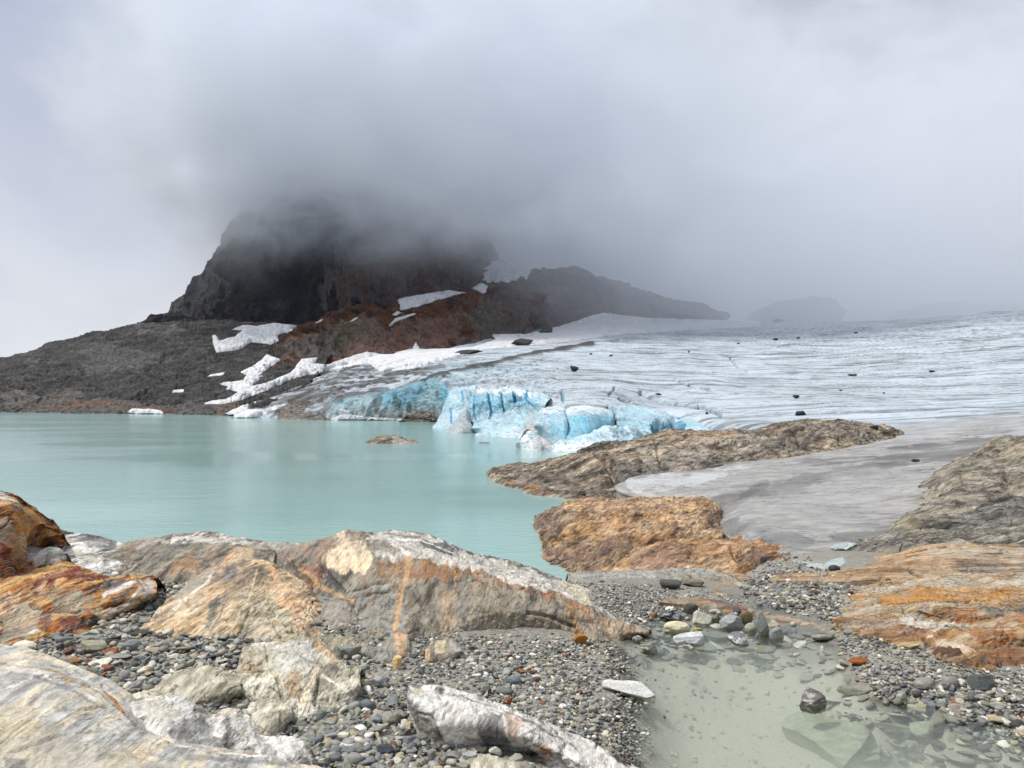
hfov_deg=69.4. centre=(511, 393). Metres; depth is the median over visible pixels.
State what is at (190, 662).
pebble
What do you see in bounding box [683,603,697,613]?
stone
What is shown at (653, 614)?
stone
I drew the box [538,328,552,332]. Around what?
rock
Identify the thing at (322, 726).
pebble
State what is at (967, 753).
pebble
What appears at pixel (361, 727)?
pebble
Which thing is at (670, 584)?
stone
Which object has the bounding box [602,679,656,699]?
boulder
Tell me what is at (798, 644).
pebble
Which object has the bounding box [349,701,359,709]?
pebble
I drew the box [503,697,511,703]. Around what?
stone
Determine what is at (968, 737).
pebble
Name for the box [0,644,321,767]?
rock outcrop
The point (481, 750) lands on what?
pebble
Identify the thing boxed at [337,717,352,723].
pebble
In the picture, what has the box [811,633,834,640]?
pebble
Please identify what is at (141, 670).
pebble
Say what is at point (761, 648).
slab
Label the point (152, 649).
pebble
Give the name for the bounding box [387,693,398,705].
pebble
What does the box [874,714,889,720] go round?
pebble
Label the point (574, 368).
boulder
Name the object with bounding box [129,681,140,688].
pebble
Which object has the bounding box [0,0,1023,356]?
sky
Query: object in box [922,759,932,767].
pebble
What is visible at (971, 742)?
pebble
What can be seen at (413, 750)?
pebble
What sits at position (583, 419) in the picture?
ice block
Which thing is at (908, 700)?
pebble
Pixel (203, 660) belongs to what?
pebble
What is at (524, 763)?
pebble
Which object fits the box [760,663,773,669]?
slab
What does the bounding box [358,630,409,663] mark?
boulder
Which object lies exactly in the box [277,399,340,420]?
rock outcrop
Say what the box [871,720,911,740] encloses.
slab
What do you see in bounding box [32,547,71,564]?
boulder
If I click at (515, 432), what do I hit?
ice block
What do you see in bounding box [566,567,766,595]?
rock outcrop
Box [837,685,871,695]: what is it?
pebble
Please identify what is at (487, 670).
stone
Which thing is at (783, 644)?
slab
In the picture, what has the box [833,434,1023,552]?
rock outcrop
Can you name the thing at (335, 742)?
pebble
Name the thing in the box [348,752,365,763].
pebble
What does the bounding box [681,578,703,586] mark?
stone
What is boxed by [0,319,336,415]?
hill
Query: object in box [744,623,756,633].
stone
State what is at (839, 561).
stream
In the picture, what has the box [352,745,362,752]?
pebble
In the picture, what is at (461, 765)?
pebble
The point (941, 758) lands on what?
pebble
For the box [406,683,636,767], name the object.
rock outcrop
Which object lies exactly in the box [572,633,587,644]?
stone
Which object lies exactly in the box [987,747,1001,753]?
pebble
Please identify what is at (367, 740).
pebble
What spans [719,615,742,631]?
stone
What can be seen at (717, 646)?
pebble
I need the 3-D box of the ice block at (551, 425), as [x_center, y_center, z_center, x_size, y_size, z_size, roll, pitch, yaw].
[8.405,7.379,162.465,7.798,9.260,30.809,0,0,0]
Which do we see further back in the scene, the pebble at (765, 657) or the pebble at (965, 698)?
the pebble at (765, 657)
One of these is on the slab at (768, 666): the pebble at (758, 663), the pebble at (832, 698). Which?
the pebble at (758, 663)
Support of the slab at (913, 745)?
on the pond
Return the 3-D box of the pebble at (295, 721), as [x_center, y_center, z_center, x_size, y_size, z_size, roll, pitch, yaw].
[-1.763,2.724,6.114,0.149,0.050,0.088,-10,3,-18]
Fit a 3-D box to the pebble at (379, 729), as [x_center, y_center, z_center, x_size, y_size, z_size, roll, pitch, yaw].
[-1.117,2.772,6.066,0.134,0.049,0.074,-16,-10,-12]
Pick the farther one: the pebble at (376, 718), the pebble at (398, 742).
the pebble at (376, 718)
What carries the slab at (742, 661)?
on the ground
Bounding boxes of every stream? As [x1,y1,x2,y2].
[796,556,845,569]
[830,542,856,549]
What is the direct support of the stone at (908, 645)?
on the ground
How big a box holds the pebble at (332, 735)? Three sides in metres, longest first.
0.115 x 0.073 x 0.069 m
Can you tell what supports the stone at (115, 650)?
on the gravel
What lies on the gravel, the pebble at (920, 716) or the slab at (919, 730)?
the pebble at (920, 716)
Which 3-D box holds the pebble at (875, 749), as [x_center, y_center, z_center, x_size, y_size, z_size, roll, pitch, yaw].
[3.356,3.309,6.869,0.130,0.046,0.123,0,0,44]
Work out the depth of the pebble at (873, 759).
6.75 m
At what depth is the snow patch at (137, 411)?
360.53 m
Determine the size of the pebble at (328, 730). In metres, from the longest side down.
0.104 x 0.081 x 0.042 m
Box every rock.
[455,350,482,353]
[511,338,532,345]
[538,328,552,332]
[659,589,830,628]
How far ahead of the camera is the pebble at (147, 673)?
6.72 m
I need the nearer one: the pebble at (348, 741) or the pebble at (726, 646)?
the pebble at (348, 741)
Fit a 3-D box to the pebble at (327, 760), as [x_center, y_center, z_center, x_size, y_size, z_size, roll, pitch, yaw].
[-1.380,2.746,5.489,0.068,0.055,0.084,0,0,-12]
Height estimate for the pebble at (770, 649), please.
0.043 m
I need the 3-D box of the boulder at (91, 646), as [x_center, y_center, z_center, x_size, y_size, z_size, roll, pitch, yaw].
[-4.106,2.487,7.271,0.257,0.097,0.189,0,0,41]
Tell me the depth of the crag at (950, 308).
1031.20 m
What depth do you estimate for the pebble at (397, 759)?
5.58 m
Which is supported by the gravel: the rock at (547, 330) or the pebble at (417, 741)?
the pebble at (417, 741)
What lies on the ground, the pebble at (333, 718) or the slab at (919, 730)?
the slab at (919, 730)
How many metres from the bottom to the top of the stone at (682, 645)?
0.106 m
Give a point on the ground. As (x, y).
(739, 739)
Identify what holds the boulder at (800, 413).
on the glacier
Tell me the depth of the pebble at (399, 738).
5.93 m
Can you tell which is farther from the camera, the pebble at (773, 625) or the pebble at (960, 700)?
the pebble at (773, 625)
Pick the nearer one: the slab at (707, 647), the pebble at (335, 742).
the pebble at (335, 742)
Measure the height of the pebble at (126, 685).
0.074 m
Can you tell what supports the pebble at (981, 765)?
on the ground
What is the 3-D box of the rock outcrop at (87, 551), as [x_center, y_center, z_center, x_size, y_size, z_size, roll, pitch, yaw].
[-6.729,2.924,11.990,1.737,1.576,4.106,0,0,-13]
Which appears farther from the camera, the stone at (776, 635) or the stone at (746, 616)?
the stone at (746, 616)
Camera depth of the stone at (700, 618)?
9.70 m
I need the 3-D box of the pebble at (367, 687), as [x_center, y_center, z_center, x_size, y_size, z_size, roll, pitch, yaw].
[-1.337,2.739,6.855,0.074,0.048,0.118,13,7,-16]
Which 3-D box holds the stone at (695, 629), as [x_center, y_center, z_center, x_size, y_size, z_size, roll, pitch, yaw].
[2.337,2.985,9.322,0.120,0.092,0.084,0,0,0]
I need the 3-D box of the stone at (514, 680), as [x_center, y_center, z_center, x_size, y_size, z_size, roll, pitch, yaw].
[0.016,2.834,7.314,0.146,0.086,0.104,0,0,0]
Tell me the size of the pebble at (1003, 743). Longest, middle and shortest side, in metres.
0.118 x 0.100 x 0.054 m
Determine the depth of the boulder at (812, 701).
7.05 m
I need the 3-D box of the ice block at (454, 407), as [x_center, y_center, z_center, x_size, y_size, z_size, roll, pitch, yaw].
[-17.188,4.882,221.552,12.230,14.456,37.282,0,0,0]
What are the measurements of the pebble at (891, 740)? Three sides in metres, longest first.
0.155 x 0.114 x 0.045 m
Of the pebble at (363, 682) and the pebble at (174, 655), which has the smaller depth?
the pebble at (363, 682)
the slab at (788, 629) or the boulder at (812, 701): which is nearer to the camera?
the boulder at (812, 701)
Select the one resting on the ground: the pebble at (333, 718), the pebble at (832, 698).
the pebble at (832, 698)
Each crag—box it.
[473,266,730,331]
[745,296,847,321]
[883,301,1023,319]
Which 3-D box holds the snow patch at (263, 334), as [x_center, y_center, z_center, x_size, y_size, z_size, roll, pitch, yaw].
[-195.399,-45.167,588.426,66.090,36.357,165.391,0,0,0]
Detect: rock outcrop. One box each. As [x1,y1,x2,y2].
[0,490,70,578]
[0,559,166,645]
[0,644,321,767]
[27,529,125,575]
[103,531,275,583]
[130,695,326,767]
[133,665,241,707]
[140,558,329,649]
[235,634,365,718]
[255,530,650,642]
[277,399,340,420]
[312,598,367,652]
[398,410,436,421]
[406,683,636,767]
[465,754,525,767]
[486,418,903,498]
[533,495,723,572]
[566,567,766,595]
[611,535,790,573]
[726,572,751,579]
[768,543,1023,586]
[828,571,1023,671]
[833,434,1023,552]
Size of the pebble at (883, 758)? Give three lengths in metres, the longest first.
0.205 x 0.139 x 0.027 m
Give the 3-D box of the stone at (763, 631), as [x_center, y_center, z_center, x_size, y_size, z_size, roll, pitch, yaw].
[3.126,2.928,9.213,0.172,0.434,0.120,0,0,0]
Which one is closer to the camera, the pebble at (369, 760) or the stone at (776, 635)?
the pebble at (369, 760)
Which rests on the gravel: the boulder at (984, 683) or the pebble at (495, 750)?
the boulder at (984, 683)
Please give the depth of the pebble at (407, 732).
6.01 m
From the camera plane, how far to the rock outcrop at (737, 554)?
35.48 m
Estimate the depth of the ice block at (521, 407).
198.28 m
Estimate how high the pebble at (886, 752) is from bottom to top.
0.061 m
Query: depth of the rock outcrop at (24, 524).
9.41 m
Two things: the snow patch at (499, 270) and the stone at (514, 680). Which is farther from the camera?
the snow patch at (499, 270)
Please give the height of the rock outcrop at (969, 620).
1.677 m
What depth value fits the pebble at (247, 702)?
6.34 m
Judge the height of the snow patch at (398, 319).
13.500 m
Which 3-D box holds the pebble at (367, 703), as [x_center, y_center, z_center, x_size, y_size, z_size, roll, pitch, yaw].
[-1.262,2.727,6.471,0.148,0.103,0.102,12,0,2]
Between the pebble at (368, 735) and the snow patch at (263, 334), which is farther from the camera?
the snow patch at (263, 334)
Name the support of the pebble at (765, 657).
on the ground
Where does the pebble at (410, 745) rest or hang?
on the gravel
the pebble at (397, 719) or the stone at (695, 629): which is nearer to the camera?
the pebble at (397, 719)
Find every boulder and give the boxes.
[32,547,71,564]
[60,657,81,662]
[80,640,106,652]
[245,698,292,735]
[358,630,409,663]
[425,637,461,662]
[570,366,577,371]
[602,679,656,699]
[795,411,805,415]
[799,688,826,713]
[870,425,878,429]
[905,699,926,713]
[966,675,993,691]
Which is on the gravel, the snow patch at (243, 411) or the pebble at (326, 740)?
the pebble at (326, 740)
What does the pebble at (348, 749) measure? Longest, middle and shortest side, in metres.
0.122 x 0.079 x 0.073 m
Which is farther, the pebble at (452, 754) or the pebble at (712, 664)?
the pebble at (712, 664)
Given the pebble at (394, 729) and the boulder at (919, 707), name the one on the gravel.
the pebble at (394, 729)
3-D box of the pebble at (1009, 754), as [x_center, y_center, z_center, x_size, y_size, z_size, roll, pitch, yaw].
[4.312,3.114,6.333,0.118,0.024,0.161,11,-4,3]
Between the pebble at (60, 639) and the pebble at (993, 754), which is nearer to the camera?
the pebble at (993, 754)
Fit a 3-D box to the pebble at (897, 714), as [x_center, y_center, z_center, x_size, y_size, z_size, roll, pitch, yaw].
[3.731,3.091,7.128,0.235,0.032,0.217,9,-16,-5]
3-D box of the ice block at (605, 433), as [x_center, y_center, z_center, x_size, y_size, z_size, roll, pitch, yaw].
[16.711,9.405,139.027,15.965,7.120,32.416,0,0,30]
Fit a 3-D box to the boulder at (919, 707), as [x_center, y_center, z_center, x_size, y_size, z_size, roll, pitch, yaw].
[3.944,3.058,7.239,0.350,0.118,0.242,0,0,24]
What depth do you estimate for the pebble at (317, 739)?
5.79 m
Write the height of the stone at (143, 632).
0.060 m
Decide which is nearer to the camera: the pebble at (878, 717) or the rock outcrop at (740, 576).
the pebble at (878, 717)
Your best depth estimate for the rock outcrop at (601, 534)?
48.57 m
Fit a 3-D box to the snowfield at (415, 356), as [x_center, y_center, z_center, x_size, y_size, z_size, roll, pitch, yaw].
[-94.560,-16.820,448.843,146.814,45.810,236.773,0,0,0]
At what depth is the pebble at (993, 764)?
6.39 m
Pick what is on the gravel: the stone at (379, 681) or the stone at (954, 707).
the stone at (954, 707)
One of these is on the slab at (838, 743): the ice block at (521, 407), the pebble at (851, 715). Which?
the pebble at (851, 715)
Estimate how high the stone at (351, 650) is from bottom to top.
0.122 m
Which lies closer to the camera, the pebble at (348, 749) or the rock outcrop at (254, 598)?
the pebble at (348, 749)
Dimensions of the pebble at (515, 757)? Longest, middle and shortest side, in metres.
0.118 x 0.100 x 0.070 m
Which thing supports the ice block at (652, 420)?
in the lake
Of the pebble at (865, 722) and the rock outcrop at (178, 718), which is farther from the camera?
the pebble at (865, 722)
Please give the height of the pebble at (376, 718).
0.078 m
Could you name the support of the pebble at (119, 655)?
on the gravel
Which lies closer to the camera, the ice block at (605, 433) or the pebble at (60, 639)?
the pebble at (60, 639)
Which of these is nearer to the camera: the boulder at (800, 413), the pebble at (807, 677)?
the pebble at (807, 677)
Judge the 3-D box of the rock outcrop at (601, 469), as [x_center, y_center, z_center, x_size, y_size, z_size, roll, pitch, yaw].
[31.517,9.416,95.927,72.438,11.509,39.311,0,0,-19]
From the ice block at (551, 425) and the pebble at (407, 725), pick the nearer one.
the pebble at (407, 725)
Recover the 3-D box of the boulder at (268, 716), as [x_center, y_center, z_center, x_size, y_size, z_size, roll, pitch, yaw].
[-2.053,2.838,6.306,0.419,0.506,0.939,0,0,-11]
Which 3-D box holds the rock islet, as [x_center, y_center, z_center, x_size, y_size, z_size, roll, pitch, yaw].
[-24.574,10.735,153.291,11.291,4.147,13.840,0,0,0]
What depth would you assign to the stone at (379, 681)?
6.94 m
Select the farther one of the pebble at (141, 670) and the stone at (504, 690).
the stone at (504, 690)
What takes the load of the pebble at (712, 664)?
on the ground
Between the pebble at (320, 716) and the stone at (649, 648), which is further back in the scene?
the stone at (649, 648)
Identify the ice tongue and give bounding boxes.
[614,413,1023,555]
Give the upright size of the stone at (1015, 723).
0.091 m
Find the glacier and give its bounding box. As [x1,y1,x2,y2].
[231,310,1023,430]
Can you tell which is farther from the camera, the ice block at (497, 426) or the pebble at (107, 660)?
the ice block at (497, 426)
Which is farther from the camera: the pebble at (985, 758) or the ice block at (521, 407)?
the ice block at (521, 407)
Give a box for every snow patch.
[128,408,162,413]
[209,372,224,375]
[212,323,295,352]
[223,403,287,417]
[331,414,406,420]
[389,313,415,326]
[398,290,465,309]
[473,283,487,293]
[482,259,529,282]
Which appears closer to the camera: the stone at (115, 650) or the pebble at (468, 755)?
the pebble at (468, 755)
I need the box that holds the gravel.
[12,553,1023,767]
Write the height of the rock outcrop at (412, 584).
2.492 m
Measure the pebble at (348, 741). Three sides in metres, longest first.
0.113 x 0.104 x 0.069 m
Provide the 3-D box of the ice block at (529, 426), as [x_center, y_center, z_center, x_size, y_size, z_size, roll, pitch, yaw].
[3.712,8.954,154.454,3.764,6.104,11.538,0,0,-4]
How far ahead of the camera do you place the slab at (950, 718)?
6.77 m
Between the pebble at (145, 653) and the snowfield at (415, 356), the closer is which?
the pebble at (145, 653)
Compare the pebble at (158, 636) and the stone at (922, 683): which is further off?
the pebble at (158, 636)
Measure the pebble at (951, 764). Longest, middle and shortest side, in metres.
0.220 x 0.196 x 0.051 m
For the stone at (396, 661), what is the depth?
7.42 m
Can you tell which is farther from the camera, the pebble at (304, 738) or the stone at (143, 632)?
the stone at (143, 632)
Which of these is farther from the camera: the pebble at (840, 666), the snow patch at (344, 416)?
the snow patch at (344, 416)
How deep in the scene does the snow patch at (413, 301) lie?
643.81 m
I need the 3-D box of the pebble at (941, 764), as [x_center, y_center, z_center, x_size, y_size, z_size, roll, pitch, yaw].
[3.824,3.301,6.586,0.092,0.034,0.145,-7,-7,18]
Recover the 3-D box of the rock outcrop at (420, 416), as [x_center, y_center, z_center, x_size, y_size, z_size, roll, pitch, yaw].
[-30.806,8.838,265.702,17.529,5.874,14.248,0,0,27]
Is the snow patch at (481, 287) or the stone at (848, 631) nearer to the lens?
the stone at (848, 631)
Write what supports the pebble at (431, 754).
on the gravel
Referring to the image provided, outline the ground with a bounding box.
[44,544,1023,767]
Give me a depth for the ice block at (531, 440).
131.54 m
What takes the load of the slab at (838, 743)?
on the ground
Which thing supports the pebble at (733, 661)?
on the ground
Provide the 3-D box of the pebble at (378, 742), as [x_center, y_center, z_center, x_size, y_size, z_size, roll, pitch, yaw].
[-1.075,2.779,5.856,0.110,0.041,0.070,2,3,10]
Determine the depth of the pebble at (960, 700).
6.98 m
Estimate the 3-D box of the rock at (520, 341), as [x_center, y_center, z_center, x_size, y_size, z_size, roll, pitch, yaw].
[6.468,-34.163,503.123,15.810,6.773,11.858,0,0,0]
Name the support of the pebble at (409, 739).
on the ground
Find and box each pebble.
[54,636,72,642]
[88,657,111,668]
[108,633,123,637]
[109,653,131,658]
[109,660,122,664]
[122,681,131,688]
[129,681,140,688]
[137,665,152,673]
[139,652,149,655]
[144,671,153,675]
[147,647,158,651]
[155,633,167,638]
[158,645,168,652]
[170,653,178,658]
[176,646,190,650]
[185,659,194,666]
[194,659,206,663]
[232,700,243,704]
[241,699,250,705]
[289,717,306,724]
[299,737,308,741]
[301,732,315,737]
[308,736,321,744]
[312,712,326,721]
[316,723,326,731]
[322,738,330,745]
[323,729,334,732]
[323,758,329,766]
[325,716,336,719]
[326,732,338,738]
[329,740,340,745]
[329,746,342,752]
[329,752,341,762]
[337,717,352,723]
[337,732,349,738]
[338,722,350,726]
[341,762,351,767]
[342,738,354,743]
[342,746,356,753]
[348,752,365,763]
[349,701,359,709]
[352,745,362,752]
[354,736,364,744]
[355,724,366,731]
[358,756,375,765]
[360,679,369,686]
[360,699,375,709]
[364,685,371,691]
[364,732,374,737]
[364,738,371,743]
[370,714,381,723]
[370,741,382,745]
[371,726,382,732]
[381,713,394,725]
[381,760,393,765]
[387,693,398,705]
[391,726,396,733]
[393,740,401,745]
[393,756,401,764]
[394,715,401,723]
[395,736,403,740]
[396,729,410,735]
[403,735,420,742]
[405,721,411,729]
[405,747,417,753]
[406,742,416,748]
[413,738,420,747]
[427,750,434,759]
[428,760,436,766]
[446,751,460,758]
[456,762,469,767]
[462,750,477,759]
[475,747,486,753]
[489,746,501,755]
[508,753,522,761]
[517,760,528,766]
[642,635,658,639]
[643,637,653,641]
[681,662,697,668]
[707,660,718,668]
[708,641,724,649]
[709,623,719,629]
[720,643,733,648]
[726,658,740,664]
[752,659,769,666]
[754,655,772,660]
[766,647,776,651]
[768,623,779,627]
[790,634,805,638]
[793,641,806,648]
[798,673,815,680]
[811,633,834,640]
[824,695,841,701]
[835,664,844,669]
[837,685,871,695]
[838,659,849,665]
[847,713,861,718]
[860,719,873,726]
[862,753,880,764]
[866,746,881,752]
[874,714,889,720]
[879,755,890,761]
[880,748,891,757]
[884,730,901,734]
[888,712,910,716]
[888,738,902,746]
[896,693,906,699]
[904,697,915,703]
[912,713,925,719]
[922,753,950,761]
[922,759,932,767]
[928,710,947,733]
[930,741,941,749]
[932,739,946,747]
[935,760,945,767]
[943,749,975,763]
[944,760,969,767]
[954,694,968,700]
[955,698,965,703]
[956,751,977,755]
[960,734,973,740]
[964,734,973,744]
[974,764,986,767]
[976,743,991,749]
[979,755,992,761]
[984,751,1002,757]
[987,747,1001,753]
[990,762,1001,767]
[997,740,1011,748]
[1006,752,1021,760]
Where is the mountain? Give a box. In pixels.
[136,117,498,323]
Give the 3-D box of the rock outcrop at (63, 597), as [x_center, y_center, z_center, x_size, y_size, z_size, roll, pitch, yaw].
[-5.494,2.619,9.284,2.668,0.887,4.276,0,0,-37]
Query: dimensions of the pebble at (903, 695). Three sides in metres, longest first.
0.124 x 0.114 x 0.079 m
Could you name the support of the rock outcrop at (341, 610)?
on the ground
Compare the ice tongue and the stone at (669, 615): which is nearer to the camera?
the stone at (669, 615)
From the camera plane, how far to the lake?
86.12 m
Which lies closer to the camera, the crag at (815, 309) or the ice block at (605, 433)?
the ice block at (605, 433)
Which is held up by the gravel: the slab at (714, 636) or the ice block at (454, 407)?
the slab at (714, 636)
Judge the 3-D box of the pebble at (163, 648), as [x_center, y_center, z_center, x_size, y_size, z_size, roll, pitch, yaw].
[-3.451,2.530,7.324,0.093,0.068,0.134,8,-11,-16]
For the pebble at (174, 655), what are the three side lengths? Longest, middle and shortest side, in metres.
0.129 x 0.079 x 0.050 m
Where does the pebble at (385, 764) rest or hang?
on the gravel
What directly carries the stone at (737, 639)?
on the pond
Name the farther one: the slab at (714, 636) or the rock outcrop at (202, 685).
the slab at (714, 636)
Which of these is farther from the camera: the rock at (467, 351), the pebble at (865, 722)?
the rock at (467, 351)
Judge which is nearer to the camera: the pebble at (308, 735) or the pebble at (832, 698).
the pebble at (308, 735)
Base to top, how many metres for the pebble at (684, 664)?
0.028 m
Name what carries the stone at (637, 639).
on the pond
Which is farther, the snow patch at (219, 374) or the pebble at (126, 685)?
the snow patch at (219, 374)
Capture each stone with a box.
[12,640,36,649]
[103,648,118,653]
[122,639,141,650]
[128,629,150,636]
[337,644,361,657]
[369,676,389,686]
[377,744,394,753]
[392,655,401,668]
[479,668,492,675]
[496,687,511,694]
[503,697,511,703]
[506,676,520,684]
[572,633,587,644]
[632,635,642,642]
[640,644,657,653]
[647,612,657,617]
[659,579,681,588]
[660,608,682,621]
[664,621,689,634]
[672,640,693,649]
[673,631,704,647]
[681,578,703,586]
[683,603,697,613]
[692,610,712,625]
[693,627,701,631]
[712,614,720,622]
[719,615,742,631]
[726,631,748,647]
[739,611,752,624]
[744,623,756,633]
[757,611,769,644]
[769,626,783,642]
[828,565,839,570]
[843,629,853,634]
[848,657,868,664]
[900,643,919,648]
[913,677,934,689]
[941,676,958,689]
[947,703,966,711]
[986,714,1002,722]
[1009,719,1023,728]
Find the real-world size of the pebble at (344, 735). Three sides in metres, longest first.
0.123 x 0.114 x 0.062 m
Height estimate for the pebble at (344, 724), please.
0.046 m
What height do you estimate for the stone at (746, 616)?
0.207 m
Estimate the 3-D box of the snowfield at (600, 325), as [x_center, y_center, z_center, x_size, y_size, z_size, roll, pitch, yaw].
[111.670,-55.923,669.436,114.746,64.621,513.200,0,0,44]
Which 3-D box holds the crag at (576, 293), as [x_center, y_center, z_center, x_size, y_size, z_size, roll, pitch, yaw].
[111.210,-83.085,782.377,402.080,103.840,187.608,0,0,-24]
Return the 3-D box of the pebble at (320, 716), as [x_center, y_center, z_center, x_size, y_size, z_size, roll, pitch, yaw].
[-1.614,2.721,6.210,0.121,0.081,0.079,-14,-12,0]
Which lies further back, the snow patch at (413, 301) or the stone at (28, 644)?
the snow patch at (413, 301)
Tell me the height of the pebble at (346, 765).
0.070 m
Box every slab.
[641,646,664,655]
[694,643,716,651]
[702,631,728,641]
[725,657,744,663]
[731,640,757,651]
[754,645,770,652]
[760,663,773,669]
[774,641,792,648]
[780,626,796,633]
[781,711,871,767]
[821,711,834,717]
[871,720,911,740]
[903,738,920,752]
[909,721,937,741]
[943,713,966,723]
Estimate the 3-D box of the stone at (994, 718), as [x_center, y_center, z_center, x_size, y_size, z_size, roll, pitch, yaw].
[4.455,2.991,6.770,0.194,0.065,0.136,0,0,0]
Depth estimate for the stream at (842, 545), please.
31.37 m
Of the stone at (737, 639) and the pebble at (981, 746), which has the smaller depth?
the pebble at (981, 746)
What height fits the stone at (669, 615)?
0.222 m
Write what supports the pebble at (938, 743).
on the gravel
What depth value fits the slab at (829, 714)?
7.36 m
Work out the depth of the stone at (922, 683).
7.35 m
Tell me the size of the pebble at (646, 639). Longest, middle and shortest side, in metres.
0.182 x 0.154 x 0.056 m
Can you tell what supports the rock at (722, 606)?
on the ground
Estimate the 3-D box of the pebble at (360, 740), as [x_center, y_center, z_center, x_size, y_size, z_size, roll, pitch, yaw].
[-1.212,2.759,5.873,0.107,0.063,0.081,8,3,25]
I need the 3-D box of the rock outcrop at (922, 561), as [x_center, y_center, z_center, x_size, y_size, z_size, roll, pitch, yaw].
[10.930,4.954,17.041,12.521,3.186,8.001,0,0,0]
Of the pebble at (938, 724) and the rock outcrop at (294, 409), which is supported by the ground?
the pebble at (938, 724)
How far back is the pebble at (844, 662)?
8.12 m
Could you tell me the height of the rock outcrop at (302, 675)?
0.721 m
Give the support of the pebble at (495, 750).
on the ground
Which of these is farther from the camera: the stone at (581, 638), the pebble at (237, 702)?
the stone at (581, 638)
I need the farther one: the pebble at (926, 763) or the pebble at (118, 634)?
the pebble at (118, 634)
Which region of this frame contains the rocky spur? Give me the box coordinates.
[268,285,548,368]
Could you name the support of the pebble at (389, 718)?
on the ground
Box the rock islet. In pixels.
[365,435,418,443]
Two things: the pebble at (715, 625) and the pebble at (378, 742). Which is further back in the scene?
the pebble at (715, 625)
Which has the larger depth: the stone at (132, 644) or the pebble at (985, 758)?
the stone at (132, 644)
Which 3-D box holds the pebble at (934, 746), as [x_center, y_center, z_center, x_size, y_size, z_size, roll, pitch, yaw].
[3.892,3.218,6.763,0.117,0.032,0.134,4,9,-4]
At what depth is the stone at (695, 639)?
8.83 m
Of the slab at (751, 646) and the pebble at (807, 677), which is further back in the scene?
the slab at (751, 646)
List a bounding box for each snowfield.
[204,342,471,404]
[470,313,761,349]
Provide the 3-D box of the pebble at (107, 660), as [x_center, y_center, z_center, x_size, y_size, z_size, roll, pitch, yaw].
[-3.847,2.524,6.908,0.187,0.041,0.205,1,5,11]
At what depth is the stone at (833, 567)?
15.55 m
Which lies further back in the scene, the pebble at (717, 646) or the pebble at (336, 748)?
the pebble at (717, 646)
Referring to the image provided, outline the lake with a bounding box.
[0,412,573,579]
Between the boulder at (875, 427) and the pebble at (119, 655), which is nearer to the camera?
the pebble at (119, 655)
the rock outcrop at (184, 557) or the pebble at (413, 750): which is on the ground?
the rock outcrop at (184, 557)
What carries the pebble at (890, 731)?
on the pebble
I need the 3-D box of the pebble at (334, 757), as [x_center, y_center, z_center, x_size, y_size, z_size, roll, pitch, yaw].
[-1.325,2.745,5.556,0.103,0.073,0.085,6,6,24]
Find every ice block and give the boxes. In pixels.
[432,386,467,428]
[446,409,472,433]
[463,385,550,429]
[470,418,518,434]
[499,426,522,437]
[515,430,552,450]
[520,422,537,439]
[534,406,567,442]
[548,425,651,452]
[565,405,611,439]
[607,405,709,432]
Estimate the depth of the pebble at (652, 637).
9.13 m
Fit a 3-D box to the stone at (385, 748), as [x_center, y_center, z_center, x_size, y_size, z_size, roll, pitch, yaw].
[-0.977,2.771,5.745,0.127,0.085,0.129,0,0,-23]
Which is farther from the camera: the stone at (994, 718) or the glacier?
the glacier
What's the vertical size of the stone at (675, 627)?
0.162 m
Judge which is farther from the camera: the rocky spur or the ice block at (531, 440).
the rocky spur
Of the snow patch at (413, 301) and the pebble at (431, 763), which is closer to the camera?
the pebble at (431, 763)
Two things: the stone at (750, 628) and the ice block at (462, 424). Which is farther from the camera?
the ice block at (462, 424)
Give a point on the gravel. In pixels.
(998, 704)
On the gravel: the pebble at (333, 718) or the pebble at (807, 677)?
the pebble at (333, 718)
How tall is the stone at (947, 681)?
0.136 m
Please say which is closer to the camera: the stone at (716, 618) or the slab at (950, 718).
the slab at (950, 718)
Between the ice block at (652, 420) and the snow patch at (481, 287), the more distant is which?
the snow patch at (481, 287)
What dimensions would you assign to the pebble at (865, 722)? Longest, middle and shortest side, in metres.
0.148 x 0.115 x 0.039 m
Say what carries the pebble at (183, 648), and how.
on the gravel
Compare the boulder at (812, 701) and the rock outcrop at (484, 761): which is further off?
the boulder at (812, 701)
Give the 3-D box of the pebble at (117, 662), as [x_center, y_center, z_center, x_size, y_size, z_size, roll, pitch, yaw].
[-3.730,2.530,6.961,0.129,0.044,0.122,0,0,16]
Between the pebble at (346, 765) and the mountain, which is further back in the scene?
the mountain
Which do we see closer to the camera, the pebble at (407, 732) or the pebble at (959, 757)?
the pebble at (407, 732)
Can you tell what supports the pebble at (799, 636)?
on the ground
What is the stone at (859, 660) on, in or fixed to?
on the ground
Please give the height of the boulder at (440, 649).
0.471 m

